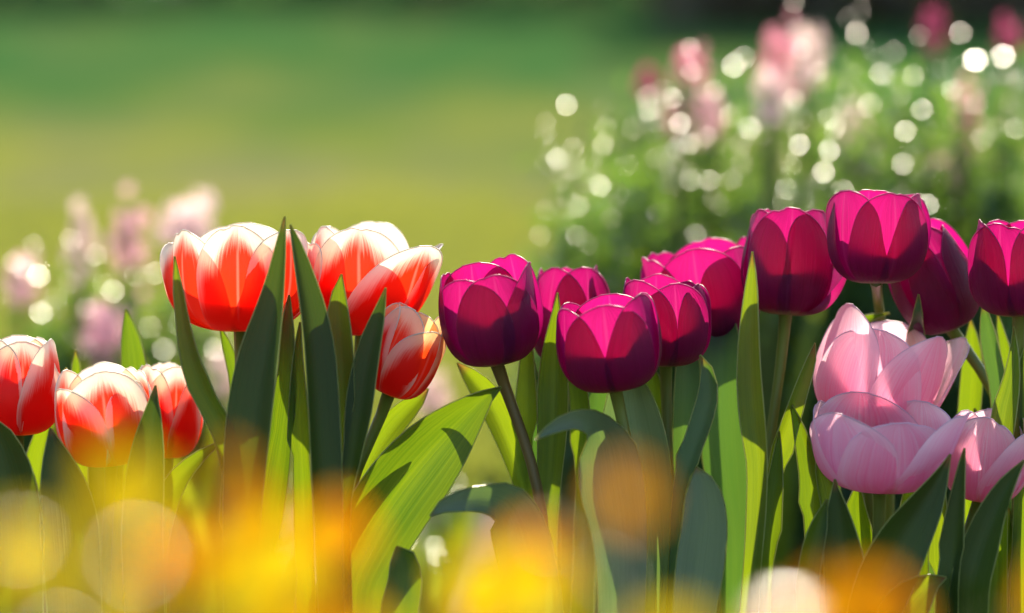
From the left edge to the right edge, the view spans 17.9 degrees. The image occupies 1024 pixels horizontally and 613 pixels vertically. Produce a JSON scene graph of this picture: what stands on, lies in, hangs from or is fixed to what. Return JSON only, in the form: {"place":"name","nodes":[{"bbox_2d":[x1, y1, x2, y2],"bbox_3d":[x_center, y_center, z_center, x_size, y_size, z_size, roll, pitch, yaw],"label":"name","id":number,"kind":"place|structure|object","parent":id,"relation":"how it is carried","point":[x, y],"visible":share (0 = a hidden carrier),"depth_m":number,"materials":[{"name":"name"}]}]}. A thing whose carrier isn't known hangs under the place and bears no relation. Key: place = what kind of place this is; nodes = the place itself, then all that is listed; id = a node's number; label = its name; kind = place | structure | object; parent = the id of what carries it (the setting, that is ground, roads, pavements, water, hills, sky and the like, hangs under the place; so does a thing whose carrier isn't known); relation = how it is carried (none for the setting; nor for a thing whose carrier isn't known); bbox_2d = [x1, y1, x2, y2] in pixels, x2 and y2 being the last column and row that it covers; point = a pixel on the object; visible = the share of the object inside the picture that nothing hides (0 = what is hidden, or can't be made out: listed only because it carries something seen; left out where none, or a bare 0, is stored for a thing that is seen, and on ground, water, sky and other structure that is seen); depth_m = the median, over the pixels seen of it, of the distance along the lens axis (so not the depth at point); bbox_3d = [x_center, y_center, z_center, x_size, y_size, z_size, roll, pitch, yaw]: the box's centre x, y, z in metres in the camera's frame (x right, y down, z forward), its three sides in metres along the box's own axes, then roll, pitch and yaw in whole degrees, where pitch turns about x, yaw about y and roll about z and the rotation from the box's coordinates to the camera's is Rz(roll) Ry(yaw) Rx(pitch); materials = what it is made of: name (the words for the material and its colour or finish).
{"place":"outdoors","nodes":[
{"label":"outdoors","id":0,"kind":"place"},
{"bbox_2d":[44,502,717,612],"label":"flower bed soil","id":1,"kind":"structure","parent":0,"point":[485,537],"depth_m":3.76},
{"bbox_2d":[0,247,55,452],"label":"hyacinth","id":2,"kind":"object","parent":1,"relation":"on","point":[22,293],"visible":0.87,"depth_m":3.40,"materials":[{"name":"pink plant"}]},
{"bbox_2d":[0,335,66,612],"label":"tulip","id":3,"kind":"object","parent":1,"relation":"on","point":[29,370],"visible":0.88,"depth_m":1.97,"materials":[{"name":"red plant"}]},
{"bbox_2d":[0,245,98,483],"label":"leafy shrub","id":4,"kind":"object","parent":1,"relation":"on","point":[35,332],"depth_m":3.42,"materials":[{"name":"green plant"}]},
{"bbox_2d":[0,442,145,612],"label":"wallflower","id":5,"kind":"object","parent":1,"relation":"on","point":[32,552],"visible":0.77,"depth_m":0.77,"materials":[{"name":"yellow plant"}]},
{"bbox_2d":[54,197,101,545],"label":"hyacinth","id":6,"kind":"object","parent":1,"relation":"on","point":[80,240],"visible":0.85,"depth_m":3.30,"materials":[{"name":"pink plant"}]},
{"bbox_2d":[54,298,128,566],"bbox_3d":[-0.408,0.154,3.262,0.121,0.325,0.045,0,5,0],"label":"hyacinth","id":7,"kind":"object","parent":1,"relation":"on","point":[102,338],"visible":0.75,"depth_m":3.24,"materials":[{"name":"pink plant"}]},
{"bbox_2d":[39,349,151,612],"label":"tulip","id":8,"kind":"object","parent":1,"relation":"on","point":[100,407],"visible":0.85,"depth_m":1.94,"materials":[{"name":"red plant"}]},
{"bbox_2d":[24,238,166,497],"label":"leafy shrub","id":9,"kind":"object","parent":1,"relation":"on","point":[71,306],"visible":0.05,"depth_m":3.45,"materials":[{"name":"green plant"}]},
{"bbox_2d":[39,273,208,496],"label":"leafy shrub","id":10,"kind":"object","parent":1,"relation":"on","point":[154,353],"visible":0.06,"depth_m":3.44,"materials":[{"name":"green plant"}]},
{"bbox_2d":[69,182,180,550],"bbox_3d":[-0.388,0.092,3.314,0.121,0.438,0.043,0,5,0],"label":"hyacinth","id":11,"kind":"object","parent":1,"relation":"on","point":[129,252],"visible":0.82,"depth_m":3.30,"materials":[{"name":"pink plant"}]},
{"bbox_2d":[98,467,174,612],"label":"wallflower","id":12,"kind":"object","parent":1,"relation":"on","point":[136,509],"visible":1,"depth_m":0.72,"materials":[{"name":"yellow plant"}]},
{"bbox_2d":[86,272,233,537],"bbox_3d":[-0.367,0.109,3.460,0.220,0.384,0.211,3,6,34],"label":"leafy shrub","id":13,"kind":"object","parent":1,"relation":"on","point":[200,333],"visible":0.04,"depth_m":3.45,"materials":[{"name":"green plant"}]},
{"bbox_2d":[120,309,215,612],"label":"tulip","id":14,"kind":"object","parent":1,"relation":"on","point":[169,428],"visible":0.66,"depth_m":2.03,"materials":[{"name":"red plant"}]},
{"bbox_2d":[84,554,274,612],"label":"wallflower","id":15,"kind":"object","parent":1,"relation":"on","point":[241,584],"visible":0.81,"depth_m":0.78,"materials":[{"name":"yellow plant"}]},
{"bbox_2d":[156,188,218,606],"bbox_3d":[-0.329,0.095,3.317,0.121,0.432,0.064,0,5,0],"label":"hyacinth","id":16,"kind":"object","parent":1,"relation":"on","point":[189,219],"visible":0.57,"depth_m":3.31,"materials":[{"name":"pink plant"}]},
{"bbox_2d":[173,331,233,612],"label":"hyacinth","id":17,"kind":"object","parent":1,"relation":"on","point":[192,511],"visible":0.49,"depth_m":3.15,"materials":[{"name":"pink plant"}]},
{"bbox_2d":[140,441,284,609],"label":"wallflower","id":18,"kind":"object","parent":1,"relation":"on","point":[178,564],"visible":0.9,"depth_m":0.90,"materials":[{"name":"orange plant"}]},
{"bbox_2d":[146,323,292,550],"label":"leafy shrub","id":19,"kind":"object","parent":1,"relation":"on","point":[207,345],"visible":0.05,"depth_m":3.42,"materials":[{"name":"green plant"}]},
{"bbox_2d":[160,216,321,561],"bbox_3d":[-0.167,0.190,1.991,0.100,0.496,0.151,0,5,0],"label":"tulip","id":20,"kind":"object","parent":1,"relation":"on","point":[238,280],"visible":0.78,"depth_m":1.96,"materials":[{"name":"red plant"}]},
{"bbox_2d":[155,497,371,612],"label":"wallflower","id":21,"kind":"object","parent":1,"relation":"on","point":[338,530],"visible":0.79,"depth_m":0.91,"materials":[{"name":"orange plant"}]},
{"bbox_2d":[244,522,315,601],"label":"wallflower","id":22,"kind":"object","parent":1,"relation":"on","point":[288,555],"visible":0.77,"depth_m":0.82,"materials":[{"name":"yellow plant"}]},
{"bbox_2d":[287,221,442,612],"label":"tulip","id":23,"kind":"object","parent":1,"relation":"on","point":[371,271],"visible":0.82,"depth_m":1.94,"materials":[{"name":"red plant"}]},
{"bbox_2d":[340,583,448,612],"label":"wallflower","id":24,"kind":"object","parent":1,"relation":"on","point":[353,605],"visible":0.26,"depth_m":0.89,"materials":[{"name":"yellow plant"}]},
{"bbox_2d":[316,302,501,612],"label":"tulip","id":25,"kind":"object","parent":1,"relation":"on","point":[406,478],"visible":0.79,"depth_m":1.97,"materials":[{"name":"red plant"}]},
{"bbox_2d":[414,525,470,612],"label":"grass tuft","id":26,"kind":"object","parent":1,"relation":"on","point":[433,598],"visible":0.72,"depth_m":3.09,"materials":[{"name":"green plant"}]},
{"bbox_2d":[411,366,494,593],"bbox_3d":[-0.077,0.189,3.208,0.121,0.263,0.040,0,5,0],"label":"hyacinth","id":27,"kind":"object","parent":1,"relation":"on","point":[458,537],"visible":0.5,"depth_m":3.20,"materials":[{"name":"green plant"}]},
{"bbox_2d":[418,470,503,566],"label":"grass tuft","id":28,"kind":"object","parent":1,"relation":"on","point":[449,521],"visible":0.23,"depth_m":3.25,"materials":[{"name":"green plant"}]},
{"bbox_2d":[444,553,509,612],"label":"wallflower","id":29,"kind":"object","parent":1,"relation":"on","point":[472,583],"visible":0.9,"depth_m":0.85,"materials":[{"name":"yellow plant"}]},
{"bbox_2d":[429,254,563,612],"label":"tulip","id":30,"kind":"object","parent":1,"relation":"on","point":[491,314],"visible":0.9,"depth_m":1.95,"materials":[{"name":"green plant"}]},
{"bbox_2d":[496,525,568,573],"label":"wallflower","id":31,"kind":"object","parent":1,"relation":"on","point":[538,542],"visible":0.46,"depth_m":0.86,"materials":[{"name":"orange plant"}]},
{"bbox_2d":[494,556,614,612],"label":"wallflower","id":32,"kind":"object","parent":1,"relation":"on","point":[529,584],"visible":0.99,"depth_m":0.81,"materials":[{"name":"yellow plant"}]},
{"bbox_2d":[534,265,609,612],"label":"tulip","id":33,"kind":"object","parent":1,"relation":"on","point":[559,393],"visible":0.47,"depth_m":2.03,"materials":[{"name":"green plant"}]},
{"bbox_2d":[502,189,670,278],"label":"leafy shrub","id":34,"kind":"object","parent":1,"relation":"on","point":[583,214],"depth_m":3.81,"materials":[{"name":"green plant"}]},
{"bbox_2d":[486,104,691,605],"bbox_3d":[0.089,0.053,3.317,0.249,0.522,0.240,0,5,0],"label":"leafy shrub","id":35,"kind":"object","parent":1,"relation":"on","point":[563,244],"visible":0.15,"depth_m":3.31,"materials":[{"name":"green plant"}]},
{"bbox_2d":[534,292,672,612],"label":"tulip","id":36,"kind":"object","parent":1,"relation":"on","point":[610,344],"visible":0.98,"depth_m":1.94,"materials":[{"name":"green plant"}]},
{"bbox_2d":[578,468,651,612],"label":"wallflower","id":37,"kind":"object","parent":1,"relation":"on","point":[628,496],"visible":1,"depth_m":0.79,"materials":[{"name":"orange plant"}]},
{"bbox_2d":[586,215,667,268],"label":"leafy shrub","id":38,"kind":"object","parent":1,"relation":"on","point":[605,229],"depth_m":3.76,"materials":[{"name":"green plant"}]},
{"bbox_2d":[561,74,733,543],"bbox_3d":[0.151,0.021,3.529,0.250,0.548,0.285,-4,6,-36],"label":"leafy shrub","id":39,"kind":"object","parent":1,"relation":"on","point":[612,128],"visible":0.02,"depth_m":3.52,"materials":[{"name":"green plant"}]},
{"bbox_2d":[597,65,701,257],"bbox_3d":[0.152,0.008,3.620,0.121,0.554,0.038,0,5,0],"label":"hyacinth","id":40,"kind":"object","parent":1,"relation":"on","point":[649,85],"visible":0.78,"depth_m":3.60,"materials":[{"name":"pink plant"}]},
{"bbox_2d":[623,273,727,612],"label":"tulip","id":41,"kind":"object","parent":1,"relation":"on","point":[698,535],"visible":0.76,"depth_m":1.97,"materials":[{"name":"green plant"}]},
{"bbox_2d":[663,93,688,252],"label":"hyacinth","id":42,"kind":"object","parent":1,"relation":"on","point":[676,116],"visible":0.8,"depth_m":3.35,"materials":[{"name":"pink plant"}]},
{"bbox_2d":[652,82,727,250],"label":"hyacinth","id":43,"kind":"object","parent":1,"relation":"on","point":[707,112],"visible":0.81,"depth_m":3.40,"materials":[{"name":"pink plant"}]},
{"bbox_2d":[577,48,803,597],"bbox_3d":[0.181,0.024,3.334,0.229,0.578,0.282,0,5,0],"label":"leafy shrub","id":44,"kind":"object","parent":1,"relation":"on","point":[648,202],"visible":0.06,"depth_m":3.33,"materials":[{"name":"green plant"}]},
{"bbox_2d":[634,40,746,266],"bbox_3d":[0.187,0.010,3.421,0.121,0.583,0.039,0,5,0],"label":"hyacinth","id":45,"kind":"object","parent":1,"relation":"on","point":[691,61],"visible":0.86,"depth_m":3.40,"materials":[{"name":"pink plant"}]},
{"bbox_2d":[640,236,767,612],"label":"tulip","id":46,"kind":"object","parent":1,"relation":"on","point":[734,455],"visible":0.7,"depth_m":2.06,"materials":[{"name":"green plant"}]},
{"bbox_2d":[643,57,877,355],"bbox_3d":[0.258,0.011,3.542,0.243,0.566,0.275,3,6,27],"label":"leafy shrub","id":47,"kind":"object","parent":1,"relation":"on","point":[740,184],"visible":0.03,"depth_m":3.53,"materials":[{"name":"green plant"}]},
{"bbox_2d":[694,161,834,327],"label":"leafy shrub","id":48,"kind":"object","parent":1,"relation":"on","point":[831,163],"depth_m":3.82,"materials":[{"name":"green plant"}]},
{"bbox_2d":[718,9,820,593],"bbox_3d":[0.269,0.004,3.321,0.121,0.614,0.041,0,5,0],"label":"hyacinth","id":49,"kind":"object","parent":1,"relation":"on","point":[776,66],"visible":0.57,"depth_m":3.30,"materials":[{"name":"pink plant"}]},
{"bbox_2d":[752,65,818,602],"bbox_3d":[0.253,0.040,3.219,0.121,0.559,0.038,0,5,0],"label":"hyacinth","id":50,"kind":"object","parent":1,"relation":"on","point":[779,579],"visible":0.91,"depth_m":3.21,"materials":[{"name":"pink plant"}]},
{"bbox_2d":[749,19,828,207],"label":"hyacinth","id":51,"kind":"object","parent":1,"relation":"on","point":[806,63],"visible":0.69,"depth_m":3.42,"materials":[{"name":"pink plant"}]},
{"bbox_2d":[741,207,845,612],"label":"tulip","id":52,"kind":"object","parent":1,"relation":"on","point":[797,273],"visible":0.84,"depth_m":2.02,"materials":[{"name":"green plant"}]},
{"bbox_2d":[765,568,850,612],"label":"wallflower","id":53,"kind":"object","parent":1,"relation":"on","point":[824,591],"visible":1,"depth_m":0.85,"materials":[{"name":"orange plant"}]},
{"bbox_2d":[696,1,930,600],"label":"leafy shrub","id":54,"kind":"object","parent":1,"relation":"on","point":[802,196],"visible":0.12,"depth_m":3.33,"materials":[{"name":"green plant"}]},
{"bbox_2d":[840,97,871,492],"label":"hyacinth","id":55,"kind":"object","parent":1,"relation":"on","point":[855,166],"visible":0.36,"depth_m":3.40,"materials":[{"name":"pink plant"}]},
{"bbox_2d":[789,145,940,351],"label":"leafy shrub","id":56,"kind":"object","parent":1,"relation":"on","point":[851,189],"depth_m":3.88,"materials":[{"name":"green plant"}]},
{"bbox_2d":[787,17,950,354],"bbox_3d":[0.365,-0.012,3.531,0.254,0.615,0.252,0,5,0],"label":"leafy shrub","id":57,"kind":"object","parent":1,"relation":"on","point":[877,123],"visible":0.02,"depth_m":3.52,"materials":[{"name":"green plant"}]},
{"bbox_2d":[825,189,930,523],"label":"tulip","id":58,"kind":"object","parent":1,"relation":"on","point":[877,240],"visible":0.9,"depth_m":1.96,"materials":[{"name":"pink plant"}]},
{"bbox_2d":[791,303,969,537],"bbox_3d":[0.222,0.215,2.040,0.133,0.436,0.084,-4,6,-39],"label":"tulip","id":59,"kind":"object","parent":1,"relation":"on","point":[895,362],"visible":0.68,"depth_m":2.00,"materials":[{"name":"pink plant"}]},
{"bbox_2d":[844,571,918,612],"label":"wallflower","id":60,"kind":"object","parent":1,"relation":"on","point":[878,592],"visible":1,"depth_m":0.88,"materials":[{"name":"orange plant"}]},
{"bbox_2d":[795,391,971,606],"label":"tulip","id":61,"kind":"object","parent":1,"relation":"on","point":[879,448],"visible":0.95,"depth_m":1.93,"materials":[{"name":"pink plant"}]},
{"bbox_2d":[879,7,944,209],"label":"hyacinth","id":62,"kind":"object","parent":1,"relation":"on","point":[932,26],"visible":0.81,"depth_m":3.50,"materials":[{"name":"pink plant"}]},
{"bbox_2d":[803,35,1023,512],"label":"leafy shrub","id":63,"kind":"object","parent":1,"relation":"on","point":[925,137],"visible":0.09,"depth_m":3.30,"materials":[{"name":"green plant"}]},
{"bbox_2d":[888,218,1011,612],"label":"tulip","id":64,"kind":"object","parent":1,"relation":"on","point":[932,295],"visible":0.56,"depth_m":2.04,"materials":[{"name":"purple plant"}]},
{"bbox_2d":[933,140,986,397],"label":"hyacinth","id":65,"kind":"object","parent":1,"relation":"on","point":[957,170],"visible":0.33,"depth_m":3.34,"materials":[{"name":"pink plant"}]},
{"bbox_2d":[899,408,1023,612],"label":"tulip","id":66,"kind":"object","parent":1,"relation":"on","point":[986,475],"visible":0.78,"depth_m":1.93,"materials":[{"name":"pink plant"}]},
{"bbox_2d":[953,72,981,237],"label":"hyacinth","id":67,"kind":"object","parent":1,"relation":"on","point":[968,114],"visible":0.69,"depth_m":3.35,"materials":[{"name":"pink plant"}]},
{"bbox_2d":[913,32,1023,374],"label":"leafy shrub","id":68,"kind":"object","parent":1,"relation":"on","point":[1017,183],"visible":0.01,"depth_m":3.56,"materials":[{"name":"green plant"}]},
{"bbox_2d":[929,16,1023,487],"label":"leafy shrub","id":69,"kind":"object","parent":1,"relation":"on","point":[980,174],"visible":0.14,"depth_m":3.31,"materials":[{"name":"green plant"}]},
{"bbox_2d":[958,13,1023,235],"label":"hyacinth","id":70,"kind":"object","parent":1,"relation":"on","point":[1007,42],"visible":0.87,"depth_m":3.50,"materials":[{"name":"pink plant"}]},
{"bbox_2d":[968,219,1023,612],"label":"tulip","id":71,"kind":"object","parent":1,"relation":"on","point":[996,266],"visible":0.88,"depth_m":1.99,"materials":[{"name":"purple plant"}]},
{"bbox_2d":[979,160,1023,199],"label":"leafy shrub","id":72,"kind":"object","parent":1,"relation":"on","point":[1018,187],"visible":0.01,"depth_m":3.81,"materials":[{"name":"green plant"}]},
{"bbox_2d":[0,0,1023,502],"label":"lawn","id":73,"kind":"structure","parent":0,"point":[310,98],"depth_m":18.90,"materials":[{"name":"green plant"}]},
{"bbox_2d":[640,0,1023,30],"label":"hedge","id":74,"kind":"object","parent":73,"relation":"on","point":[734,15],"visible":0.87,"depth_m":27.30,"materials":[{"name":"green plant"}]}
]}

